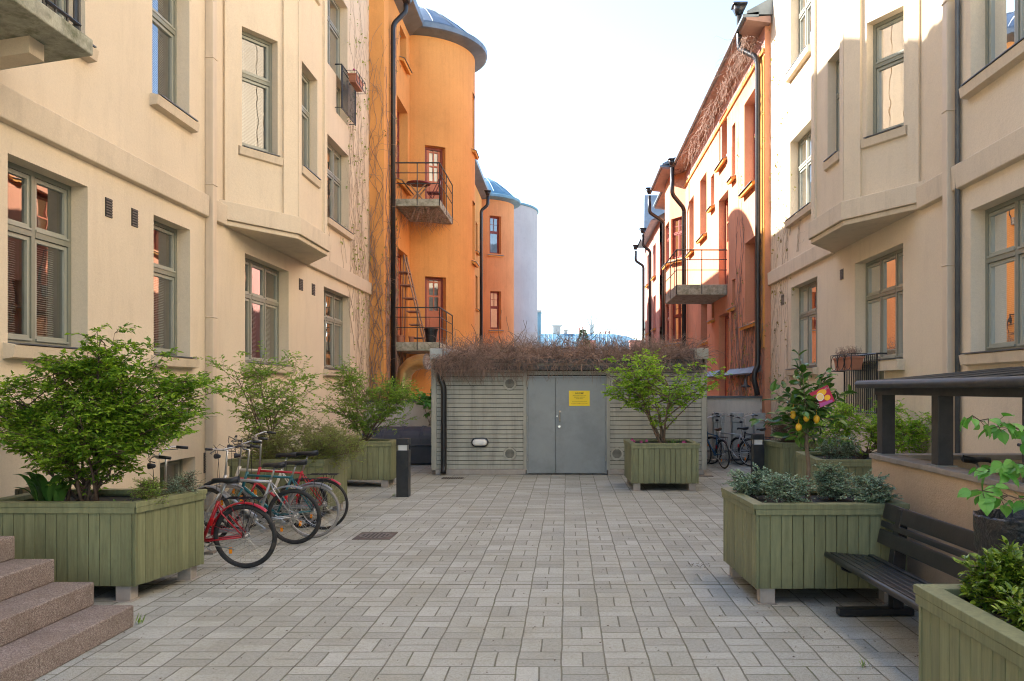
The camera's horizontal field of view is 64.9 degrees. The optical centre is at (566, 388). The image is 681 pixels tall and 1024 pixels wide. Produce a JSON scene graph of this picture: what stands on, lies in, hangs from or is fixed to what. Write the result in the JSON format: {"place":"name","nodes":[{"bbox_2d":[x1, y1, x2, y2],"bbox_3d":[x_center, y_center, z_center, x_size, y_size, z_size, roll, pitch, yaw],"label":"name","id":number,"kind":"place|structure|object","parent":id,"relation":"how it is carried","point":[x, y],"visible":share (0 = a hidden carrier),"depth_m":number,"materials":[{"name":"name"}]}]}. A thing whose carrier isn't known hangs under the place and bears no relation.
{"place":"outdoors","nodes":[
{"label":"outdoors","id":0,"kind":"place"},
{"bbox_2d":[0,0,371,510],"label":"apartment building","id":1,"kind":"structure","parent":0,"point":[173,173],"depth_m":11.86,"materials":[{"name":"beige paint"}]},
{"bbox_2d":[0,0,92,69],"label":"balcony","id":2,"kind":"structure","parent":1,"relation":"attached to","point":[33,32],"depth_m":7.06,"materials":[{"name":"concrete"}]},
{"bbox_2d":[3,161,95,360],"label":"window","id":3,"kind":"structure","parent":1,"relation":"in","point":[39,206],"depth_m":8.99,"materials":[{"name":"grey glass"}]},
{"bbox_2d":[39,0,98,62],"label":"window","id":4,"kind":"structure","parent":1,"relation":"in","point":[61,4],"depth_m":9.13,"materials":[{"name":"grey paint"}]},
{"bbox_2d":[160,459,181,488],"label":"window","id":5,"kind":"structure","parent":1,"relation":"in","point":[174,468],"depth_m":11.82,"materials":[{"name":"grey glass"}]},
{"bbox_2d":[150,0,199,132],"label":"window","id":6,"kind":"structure","parent":1,"relation":"in","point":[163,97],"depth_m":11.63,"materials":[{"name":"grey glass"}]},
{"bbox_2d":[151,221,199,368],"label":"window","id":7,"kind":"structure","parent":1,"relation":"in","point":[165,237],"depth_m":11.66,"materials":[{"name":"grey glass"}]},
{"bbox_2d":[238,31,283,166],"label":"window","id":8,"kind":"structure","parent":1,"relation":"in","point":[256,52],"depth_m":13.80,"materials":[{"name":"grey glass"}]},
{"bbox_2d":[243,258,295,373],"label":"window","id":9,"kind":"structure","parent":1,"relation":"in","point":[261,281],"depth_m":15.15,"materials":[{"name":"glass"}]},
{"bbox_2d":[302,72,321,188],"bbox_3d":[-4.850,-4.846,14.803,0.357,2.051,1.130,0,0,-1],"label":"window","id":10,"kind":"structure","parent":1,"relation":"in","point":[307,173],"depth_m":15.19,"materials":[{"name":"grey paint"}]},
{"bbox_2d":[327,0,339,78],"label":"window","id":11,"kind":"structure","parent":1,"relation":"in","point":[333,10],"depth_m":19.71,"materials":[{"name":"grey glass"}]},
{"bbox_2d":[323,290,353,376],"bbox_3d":[-5.594,-1.305,19.263,0.452,2.030,2.337,0,0,0],"label":"window","id":12,"kind":"structure","parent":1,"relation":"in","point":[333,303],"depth_m":19.53,"materials":[{"name":"glass"}]},
{"bbox_2d":[327,142,353,240],"bbox_3d":[-5.594,-4.800,19.251,0.452,2.120,2.121,0,0,0],"label":"window","id":13,"kind":"structure","parent":1,"relation":"in","point":[333,157],"depth_m":19.56,"materials":[{"name":"grey glass"}]},
{"bbox_2d":[335,63,355,125],"bbox_3d":[-5.412,-7.172,19.645,0.176,1.064,1.269,0,0,0],"label":"window railing","id":14,"kind":"object","parent":1,"relation":"attached to","point":[348,100],"depth_m":19.55,"materials":[{"name":"black metal"}]},
{"bbox_2d":[347,68,365,93],"bbox_3d":[-5.207,-7.627,19.810,0.267,0.407,0.864,0,0,0],"label":"flower box","id":15,"kind":"object","parent":14,"relation":"attached to","point":[356,83],"visible":1,"depth_m":19.64,"materials":[{"name":"ceramic"}]},
{"bbox_2d":[344,0,370,432],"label":"climbing vine","id":16,"kind":"object","parent":1,"relation":"attached to","point":[361,266],"visible":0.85,"depth_m":21.22,"materials":[{"name":"brown plant"}]},
{"bbox_2d":[369,0,520,399],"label":"apartment building","id":17,"kind":"structure","parent":0,"point":[462,272],"depth_m":26.05,"materials":[{"name":"orange paint"}]},
{"bbox_2d":[368,27,398,399],"bbox_3d":[-5.323,-4.398,22.264,1.363,11.520,0.057,0,0,0],"label":"climbing vine","id":18,"kind":"object","parent":17,"relation":"attached to","point":[377,284],"visible":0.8,"depth_m":22.26,"materials":[{"name":"brown plant"}]},
{"bbox_2d":[382,25,406,399],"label":"climbing vine","id":19,"kind":"object","parent":17,"relation":"attached to","point":[399,359],"visible":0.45,"depth_m":22.83,"materials":[{"name":"brown plant"}]},
{"bbox_2d":[397,254,400,334],"bbox_3d":[-5.335,-2.840,24.831,0.090,2.800,1.546,0,0,0],"label":"door","id":20,"kind":"structure","parent":17,"relation":"in","point":[398,256],"depth_m":25.46,"materials":[{"name":"red paint"}]},
{"bbox_2d":[397,110,413,196],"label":"window","id":21,"kind":"structure","parent":17,"relation":"in","point":[404,186],"depth_m":25.46,"materials":[{"name":"red paint"}]},
{"bbox_2d":[397,255,425,341],"bbox_3d":[-4.726,-2.745,24.497,1.184,2.703,0.629,0,0,30],"label":"step ladder","id":22,"kind":"object","parent":17,"relation":"on","point":[405,273],"visible":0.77,"depth_m":24.46,"materials":[{"name":"brown metal"}]},
{"bbox_2d":[396,353,431,399],"bbox_3d":[-4.453,0.424,23.115,1.028,2.872,0.468,0,0,18],"label":"ventilation duct","id":23,"kind":"object","parent":17,"relation":"attached to","point":[409,366],"visible":0.38,"depth_m":22.96,"materials":[{"name":"metal"}]},
{"bbox_2d":[399,204,458,234],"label":"dead creeper","id":24,"kind":"object","parent":17,"relation":"hanging from","point":[427,212],"visible":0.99,"depth_m":24.29,"materials":[{"name":"brown plant"}]},
{"bbox_2d":[425,147,441,201],"bbox_3d":[-4.479,-6.750,26.534,0.608,2.280,0.523,0,0,-25],"label":"door","id":25,"kind":"structure","parent":17,"relation":"in","point":[430,156],"depth_m":26.36,"materials":[{"name":"red paint"}]},
{"bbox_2d":[425,277,442,341],"bbox_3d":[-4.471,-2.510,26.538,0.628,2.260,0.523,0,0,-26],"label":"door","id":26,"kind":"structure","parent":17,"relation":"in","point":[431,296],"depth_m":26.39,"materials":[{"name":"red paint"}]},
{"bbox_2d":[488,216,503,256],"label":"window","id":27,"kind":"structure","parent":17,"relation":"in","point":[494,221],"depth_m":48.69,"materials":[{"name":"grey glass"}]},
{"bbox_2d":[489,291,503,331],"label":"window","id":28,"kind":"structure","parent":17,"relation":"in","point":[494,296],"depth_m":48.69,"materials":[{"name":"glass"}]},
{"bbox_2d":[34,461,918,680],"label":"ground","id":29,"kind":"structure","parent":0,"point":[440,634],"depth_m":6.93,"materials":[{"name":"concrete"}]},
{"bbox_2d":[0,536,132,680],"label":"stone steps","id":30,"kind":"structure","parent":29,"relation":"on","point":[48,624],"depth_m":5.74,"materials":[{"name":"pink stone"}]},
{"bbox_2d":[0,488,206,601],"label":"planter","id":31,"kind":"object","parent":29,"relation":"on","point":[124,544],"visible":0.82,"depth_m":7.01,"materials":[{"name":"green wood"}]},
{"bbox_2d":[15,472,84,500],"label":"leafy plant","id":32,"kind":"object","parent":31,"relation":"in","point":[40,488],"visible":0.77,"depth_m":7.29,"materials":[{"name":"green plant"}]},
{"bbox_2d":[0,322,235,500],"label":"bush","id":33,"kind":"object","parent":31,"relation":"on","point":[121,428],"visible":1,"depth_m":7.35,"materials":[{"name":"green plant"}]},
{"bbox_2d":[127,474,176,506],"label":"herb plant","id":34,"kind":"object","parent":31,"relation":"on","point":[151,489],"visible":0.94,"depth_m":7.24,"materials":[{"name":"green plant"}]},
{"bbox_2d":[159,470,205,493],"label":"herb plant","id":35,"kind":"object","parent":31,"relation":"in","point":[185,484],"visible":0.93,"depth_m":7.70,"materials":[{"name":"green plant"}]},
{"bbox_2d":[147,445,276,567],"bbox_3d":[-3.882,1.214,8.216,1.665,1.291,0.674,0,0,15],"label":"bicycle","id":36,"kind":"object","parent":29,"relation":"on","point":[215,524],"visible":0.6,"depth_m":8.29,"materials":[{"name":"metal"}]},
{"bbox_2d":[197,444,320,543],"bbox_3d":[-3.784,1.264,9.681,1.654,1.192,0.553,0,0,-10],"label":"bicycle","id":37,"kind":"object","parent":29,"relation":"on","point":[217,491],"visible":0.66,"depth_m":9.59,"materials":[{"name":"metal"}]},
{"bbox_2d":[201,435,327,527],"bbox_3d":[-4.058,1.243,10.705,1.668,1.233,0.536,0,0,3],"label":"bicycle","id":38,"kind":"object","parent":29,"relation":"on","point":[290,455],"visible":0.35,"depth_m":10.74,"materials":[{"name":"metal"}]},
{"bbox_2d":[204,438,339,537],"bbox_3d":[-3.690,1.241,9.985,1.628,1.239,0.639,0,0,14],"label":"bicycle","id":39,"kind":"object","parent":29,"relation":"on","point":[248,492],"visible":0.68,"depth_m":10.03,"materials":[{"name":"metal"}]},
{"bbox_2d":[215,429,348,528],"bbox_3d":[-3.770,1.196,10.501,1.660,1.328,0.680,0,0,15],"label":"bicycle","id":40,"kind":"object","parent":29,"relation":"on","point":[260,486],"visible":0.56,"depth_m":10.59,"materials":[{"name":"metal"}]},
{"bbox_2d":[228,453,348,520],"bbox_3d":[-4.075,1.425,11.855,1.394,0.870,1.235,0,0,0],"label":"planter","id":41,"kind":"object","parent":29,"relation":"on","point":[325,465],"visible":0.33,"depth_m":11.29,"materials":[{"name":"green wood"}]},
{"bbox_2d":[193,340,338,457],"bbox_3d":[-4.327,0.190,11.804,1.812,1.794,1.272,0,0,16],"label":"bush","id":42,"kind":"object","parent":41,"relation":"on","point":[265,411],"visible":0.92,"depth_m":11.70,"materials":[{"name":"green plant"}]},
{"bbox_2d":[228,413,378,471],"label":"bush","id":43,"kind":"object","parent":41,"relation":"on","point":[324,445],"visible":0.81,"depth_m":11.47,"materials":[{"name":"green plant"}]},
{"bbox_2d":[337,438,397,487],"bbox_3d":[-3.950,1.425,15.715,1.344,0.870,1.234,0,0,0],"label":"planter","id":44,"kind":"object","parent":29,"relation":"on","point":[379,463],"visible":0.53,"depth_m":15.13,"materials":[{"name":"green wood"}]},
{"bbox_2d":[315,354,423,440],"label":"bush","id":45,"kind":"object","parent":44,"relation":"on","point":[396,397],"visible":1,"depth_m":15.39,"materials":[{"name":"green plant"}]},
{"bbox_2d":[352,532,397,539],"bbox_3d":[-2.420,1.859,10.150,0.470,0.022,0.500,0,0,0],"label":"manhole cover","id":46,"kind":"object","parent":29,"relation":"on","point":[375,535],"visible":1,"depth_m":10.08,"materials":[{"name":"metal"}]},
{"bbox_2d":[362,426,431,463],"bbox_3d":[-4.075,1.373,20.075,1.910,0.914,1.110,0,0,0],"label":"storage container","id":47,"kind":"object","parent":29,"relation":"on","point":[420,436],"visible":0.47,"depth_m":19.59,"materials":[{"name":"plastic"}]},
{"bbox_2d":[364,400,431,425],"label":"garden wall","id":48,"kind":"structure","parent":29,"relation":"on","point":[419,411],"depth_m":21.80,"materials":[{"name":"concrete"}]},
{"bbox_2d":[396,438,410,496],"bbox_3d":[-2.830,1.360,13.900,0.210,1.000,0.210,0,0,0],"label":"bollard light","id":49,"kind":"object","parent":29,"relation":"on","point":[403,470],"visible":1,"depth_m":13.79,"materials":[{"name":"black paint"}]},
{"bbox_2d":[407,387,431,425],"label":"bush","id":50,"kind":"object","parent":29,"relation":"on","point":[426,399],"visible":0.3,"depth_m":21.08,"materials":[{"name":"green plant"}]},
{"bbox_2d":[430,348,708,474],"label":"shed","id":51,"kind":"structure","parent":29,"relation":"on","point":[542,424],"depth_m":17.39,"materials":[{"name":"grey metal"}]},
{"bbox_2d":[528,378,555,472],"bbox_3d":[-0.545,0.798,17.416,0.592,2.064,0.068,0,0,0],"label":"door","id":52,"kind":"structure","parent":51,"relation":"in","point":[541,392],"depth_m":17.38,"materials":[{"name":"grey paint"}]},
{"bbox_2d":[417,341,714,386],"bbox_3d":[-0.033,-0.520,17.230,6.475,1.003,0.878,0,0,0],"label":"dead creeper","id":53,"kind":"object","parent":51,"relation":"hanging from","point":[445,370],"visible":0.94,"depth_m":17.18,"materials":[{"name":"brown plant"}]},
{"bbox_2d":[414,325,725,381],"bbox_3d":[0.055,-0.790,18.780,6.836,1.502,4.212,0,0,0],"label":"dead creeper","id":54,"kind":"object","parent":51,"relation":"on","point":[619,351],"visible":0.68,"depth_m":17.42,"materials":[{"name":"brown plant"}]},
{"bbox_2d":[427,310,728,388],"bbox_3d":[0.202,-0.765,17.966,6.583,1.830,2.500,0,0,0],"label":"dead creeper","id":55,"kind":"object","parent":51,"relation":"on","point":[505,351],"visible":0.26,"depth_m":17.72,"materials":[{"name":"brown plant"}]},
{"bbox_2d":[556,378,604,472],"bbox_3d":[0.292,0.798,17.381,1.067,2.064,0.137,0,0,0],"label":"door","id":56,"kind":"structure","parent":51,"relation":"in","point":[580,404],"depth_m":17.38,"materials":[{"name":"grey paint"}]},
{"bbox_2d":[623,439,699,490],"bbox_3d":[1.770,1.425,15.250,1.304,0.870,1.344,0,0,0],"label":"planter","id":57,"kind":"object","parent":29,"relation":"on","point":[652,461],"visible":0.99,"depth_m":14.60,"materials":[{"name":"green wood"}]},
{"bbox_2d":[595,348,731,442],"bbox_3d":[1.850,0.175,15.111,2.432,1.876,1.549,0,0,21],"label":"tree","id":58,"kind":"object","parent":57,"relation":"on","point":[644,389],"visible":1,"depth_m":15.03,"materials":[{"name":"green plant"}]},
{"bbox_2d":[645,0,772,438],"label":"apartment building","id":59,"kind":"structure","parent":29,"relation":"on","point":[701,252],"depth_m":25.03,"materials":[{"name":"orange paint"}]},
{"bbox_2d":[667,304,681,345],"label":"window","id":60,"kind":"structure","parent":59,"relation":"in","point":[677,308],"depth_m":34.61,"materials":[{"name":"glass"}]},
{"bbox_2d":[667,217,681,263],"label":"window","id":61,"kind":"structure","parent":59,"relation":"in","point":[677,223],"depth_m":34.56,"materials":[{"name":"glass"}]},
{"bbox_2d":[675,36,763,172],"bbox_3d":[4.642,-8.795,25.754,1.748,1.246,11.301,0,0,0],"label":"dead creeper","id":62,"kind":"object","parent":59,"relation":"hanging from","point":[742,60],"visible":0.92,"depth_m":23.31,"materials":[{"name":"brown plant"}]},
{"bbox_2d":[725,198,727,284],"bbox_3d":[5.255,-4.735,25.689,0.090,2.910,1.576,0,0,0],"label":"door","id":63,"kind":"structure","parent":59,"relation":"in","point":[726,202],"depth_m":26.34,"materials":[{"name":"red paint"}]},
{"bbox_2d":[725,315,728,395],"bbox_3d":[5.255,-0.341,25.640,0.090,4.101,1.674,0,0,0],"label":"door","id":64,"kind":"structure","parent":59,"relation":"in","point":[726,317],"depth_m":26.30,"materials":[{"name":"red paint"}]},
{"bbox_2d":[726,95,767,400],"bbox_3d":[4.952,-3.195,22.436,0.107,9.082,5.066,0,0,0],"label":"climbing vine","id":65,"kind":"object","parent":59,"relation":"attached to","point":[738,387],"visible":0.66,"depth_m":22.92,"materials":[{"name":"brown plant"}]},
{"bbox_2d":[707,415,729,468],"bbox_3d":[3.385,1.235,19.204,0.692,1.251,1.673,0,0,0],"label":"bicycle","id":66,"kind":"object","parent":29,"relation":"on","point":[717,448],"visible":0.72,"depth_m":18.90,"materials":[{"name":"metal"}]},
{"bbox_2d":[707,411,752,466],"bbox_3d":[4.051,1.205,19.640,1.673,1.311,0.680,0,0,26],"label":"bicycle","id":67,"kind":"object","parent":29,"relation":"on","point":[739,449],"visible":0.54,"depth_m":19.45,"materials":[{"name":"metal"}]},
{"bbox_2d":[707,396,761,458],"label":"garden wall","id":68,"kind":"structure","parent":29,"relation":"on","point":[745,405],"depth_m":20.60,"materials":[{"name":"concrete"}]},
{"bbox_2d":[707,413,765,462],"bbox_3d":[4.025,1.230,19.948,1.850,1.260,0.535,0,0,0],"label":"bicycle rack","id":69,"kind":"object","parent":29,"relation":"on","point":[735,424],"visible":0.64,"depth_m":20.00,"materials":[{"name":"metal"}]},
{"bbox_2d":[730,413,774,464],"bbox_3d":[4.347,1.221,19.150,0.698,1.277,1.670,0,0,-10],"label":"bicycle","id":70,"kind":"object","parent":29,"relation":"on","point":[745,433],"visible":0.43,"depth_m":19.45,"materials":[{"name":"metal"}]},
{"bbox_2d":[751,434,763,474],"bbox_3d":[3.640,1.360,15.350,0.210,1.000,0.210,0,0,0],"label":"bollard light","id":71,"kind":"object","parent":29,"relation":"on","point":[757,451],"visible":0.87,"depth_m":15.24,"materials":[{"name":"black paint"}]},
{"bbox_2d":[762,440,838,484],"bbox_3d":[4.373,1.425,15.151,1.197,0.870,0.946,0,0,0],"label":"planter","id":72,"kind":"object","parent":29,"relation":"on","point":[780,457],"visible":0.29,"depth_m":14.76,"materials":[{"name":"green wood"}]},
{"bbox_2d":[765,413,816,442],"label":"bush","id":73,"kind":"object","parent":72,"relation":"on","point":[779,428],"visible":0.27,"depth_m":15.01,"materials":[{"name":"green plant"}]},
{"bbox_2d":[721,487,909,604],"bbox_3d":[2.260,1.425,7.475,1.425,0.870,1.194,0,0,0],"label":"planter","id":74,"kind":"object","parent":29,"relation":"on","point":[770,545],"visible":0.63,"depth_m":6.92,"materials":[{"name":"green wood"}]},
{"bbox_2d":[722,462,771,497],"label":"cushion plant","id":75,"kind":"object","parent":74,"relation":"on","point":[753,487],"visible":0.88,"depth_m":7.70,"materials":[{"name":"green plant"}]},
{"bbox_2d":[759,466,816,502],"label":"cushion plant","id":76,"kind":"object","parent":74,"relation":"on","point":[776,488],"visible":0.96,"depth_m":7.13,"materials":[{"name":"green plant"}]},
{"bbox_2d":[749,349,857,502],"bbox_3d":[2.198,0.366,7.402,0.932,1.470,0.613,0,0,-22],"label":"lemon tree","id":77,"kind":"object","parent":74,"relation":"on","point":[804,414],"visible":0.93,"depth_m":7.42,"materials":[{"name":"green plant"}]},
{"bbox_2d":[809,385,834,407],"bbox_3d":[2.252,0.066,7.100,0.239,0.202,0.007,0,0,-5],"label":"plant label","id":78,"kind":"object","parent":77,"relation":"hanging from","point":[823,396],"visible":1,"depth_m":7.10,"materials":[{"name":"plastic"}]},
{"bbox_2d":[810,459,855,500],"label":"cushion plant","id":79,"kind":"object","parent":74,"relation":"on","point":[825,475],"visible":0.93,"depth_m":7.59,"materials":[{"name":"green plant"}]},
{"bbox_2d":[834,468,902,503],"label":"cushion plant","id":80,"kind":"object","parent":74,"relation":"on","point":[876,491],"visible":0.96,"depth_m":7.09,"materials":[{"name":"green plant"}]},
{"bbox_2d":[796,451,871,487],"bbox_3d":[4.175,1.425,11.951,1.397,0.870,1.545,0,0,0],"label":"planter","id":81,"kind":"object","parent":29,"relation":"on","point":[861,466],"visible":0.28,"depth_m":11.20,"materials":[{"name":"green wood"}]},
{"bbox_2d":[814,434,861,458],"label":"cushion plant","id":82,"kind":"object","parent":81,"relation":"on","point":[849,449],"visible":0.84,"depth_m":11.57,"materials":[{"name":"green plant"}]},
{"bbox_2d":[804,387,930,458],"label":"bush","id":83,"kind":"object","parent":81,"relation":"on","point":[901,430],"visible":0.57,"depth_m":11.74,"materials":[{"name":"green plant"}]},
{"bbox_2d":[824,503,977,615],"bbox_3d":[2.545,1.413,5.975,0.626,0.873,1.830,0,0,-2],"label":"bench","id":84,"kind":"object","parent":29,"relation":"on","point":[893,579],"visible":0.46,"depth_m":6.22,"materials":[{"name":"black paint"}]},
{"bbox_2d":[869,453,1023,583],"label":"stairwell wall","id":85,"kind":"structure","parent":29,"relation":"on","point":[918,483],"depth_m":6.89,"materials":[{"name":"paint"}]},
{"bbox_2d":[854,366,1023,484],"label":"canopy","id":86,"kind":"object","parent":85,"relation":"on","point":[942,389],"visible":0.99,"depth_m":6.81,"materials":[{"name":"metal"}]},
{"bbox_2d":[913,584,1023,680],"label":"planter","id":87,"kind":"object","parent":29,"relation":"on","point":[962,638],"visible":0.87,"depth_m":3.64,"materials":[{"name":"green wood"}]},
{"bbox_2d":[952,535,1023,631],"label":"hedge plant","id":88,"kind":"object","parent":87,"relation":"in","point":[996,580],"visible":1,"depth_m":3.79,"materials":[{"name":"green plant"}]},
{"bbox_2d":[973,509,1023,564],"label":"plant pot","id":89,"kind":"object","parent":29,"relation":"on","point":[992,527],"visible":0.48,"depth_m":4.54,"materials":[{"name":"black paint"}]},
{"bbox_2d":[957,413,1023,517],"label":"climbing shrub","id":90,"kind":"object","parent":89,"relation":"in","point":[1007,470],"visible":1,"depth_m":4.14,"materials":[{"name":"green plant"}]},
{"bbox_2d":[514,202,538,346],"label":"round building","id":91,"kind":"structure","parent":0,"point":[525,262],"depth_m":60.24,"materials":[{"name":"white paint"}]},
{"bbox_2d":[541,314,634,349],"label":"city skyline","id":92,"kind":"structure","parent":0,"point":[558,327],"depth_m":94.24,"materials":[{"name":"white paint"}]},
{"bbox_2d":[416,0,765,339],"label":"sky","id":93,"kind":"structure","parent":0,"point":[580,105],"materials":[{"name":"white"}]},
{"bbox_2d":[632,195,664,347],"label":"apartment building","id":94,"kind":"structure","parent":0,"point":[649,240],"depth_m":44.50,"materials":[{"name":"white paint"}]},
{"bbox_2d":[767,0,1023,452],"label":"apartment building","id":95,"kind":"structure","parent":0,"point":[903,151],"depth_m":12.11,"materials":[{"name":"beige paint"}]},
{"bbox_2d":[768,4,795,439],"bbox_3d":[5.109,-5.298,19.391,0.099,13.519,2.822,0,0,0],"label":"climbing vine","id":96,"kind":"object","parent":95,"relation":"attached to","point":[774,291],"visible":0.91,"depth_m":19.46,"materials":[{"name":"brown plant"}]},
{"bbox_2d":[784,129,810,228],"bbox_3d":[5.244,-4.700,17.613,0.452,1.980,2.007,0,0,0],"label":"window","id":97,"kind":"structure","parent":95,"relation":"in","point":[804,145],"depth_m":18.06,"materials":[{"name":"grey glass"}]},
{"bbox_2d":[784,0,810,82],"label":"window","id":98,"kind":"structure","parent":95,"relation":"in","point":[804,5],"depth_m":17.94,"materials":[{"name":"white glass"}]},
{"bbox_2d":[785,280,817,375],"bbox_3d":[5.244,-1.305,17.498,0.452,2.030,2.076,0,0,0],"label":"window","id":99,"kind":"structure","parent":95,"relation":"in","point":[807,293],"depth_m":17.77,"materials":[{"name":"glass"}]},
{"bbox_2d":[822,59,838,171],"bbox_3d":[4.571,-4.669,13.475,0.357,1.870,0.722,0,0,-1],"label":"window","id":100,"kind":"structure","parent":95,"relation":"in","point":[833,159],"depth_m":13.69,"materials":[{"name":"grey paint"}]},
{"bbox_2d":[844,353,886,413],"bbox_3d":[5.062,-0.087,13.687,0.176,0.994,1.544,0,0,0],"label":"window railing","id":101,"kind":"object","parent":95,"relation":"attached to","point":[857,389],"depth_m":13.46,"materials":[{"name":"black metal"}]},
{"bbox_2d":[830,346,866,371],"bbox_3d":[4.847,-0.526,13.878,0.299,0.446,1.062,0,0,0],"label":"flower box","id":102,"kind":"object","parent":101,"relation":"attached to","point":[849,362],"visible":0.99,"depth_m":13.63,"materials":[{"name":"ceramic"}]},
{"bbox_2d":[866,362,883,417],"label":"window","id":103,"kind":"structure","parent":95,"relation":"in","point":[880,373],"depth_m":14.10,"materials":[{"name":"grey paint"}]},
{"bbox_2d":[860,11,906,149],"bbox_3d":[4.984,-4.728,12.327,0.476,1.959,0.819,0,0,-29],"label":"window","id":104,"kind":"structure","parent":95,"relation":"in","point":[888,34],"depth_m":12.38,"materials":[{"name":"beige glass"}]},
{"bbox_2d":[866,248,902,360],"bbox_3d":[5.396,-1.350,13.337,0.148,1.780,2.052,0,0,0],"label":"window","id":105,"kind":"structure","parent":95,"relation":"in","point":[884,274],"depth_m":13.57,"materials":[{"name":"glass"}]},
{"bbox_2d":[959,194,1023,365],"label":"window","id":106,"kind":"structure","parent":95,"relation":"in","point":[1004,222],"depth_m":9.83,"materials":[{"name":"grey glass"}]},
{"bbox_2d":[959,0,1023,99],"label":"window","id":107,"kind":"structure","parent":95,"relation":"in","point":[1004,19],"depth_m":9.81,"materials":[{"name":"grey paint"}]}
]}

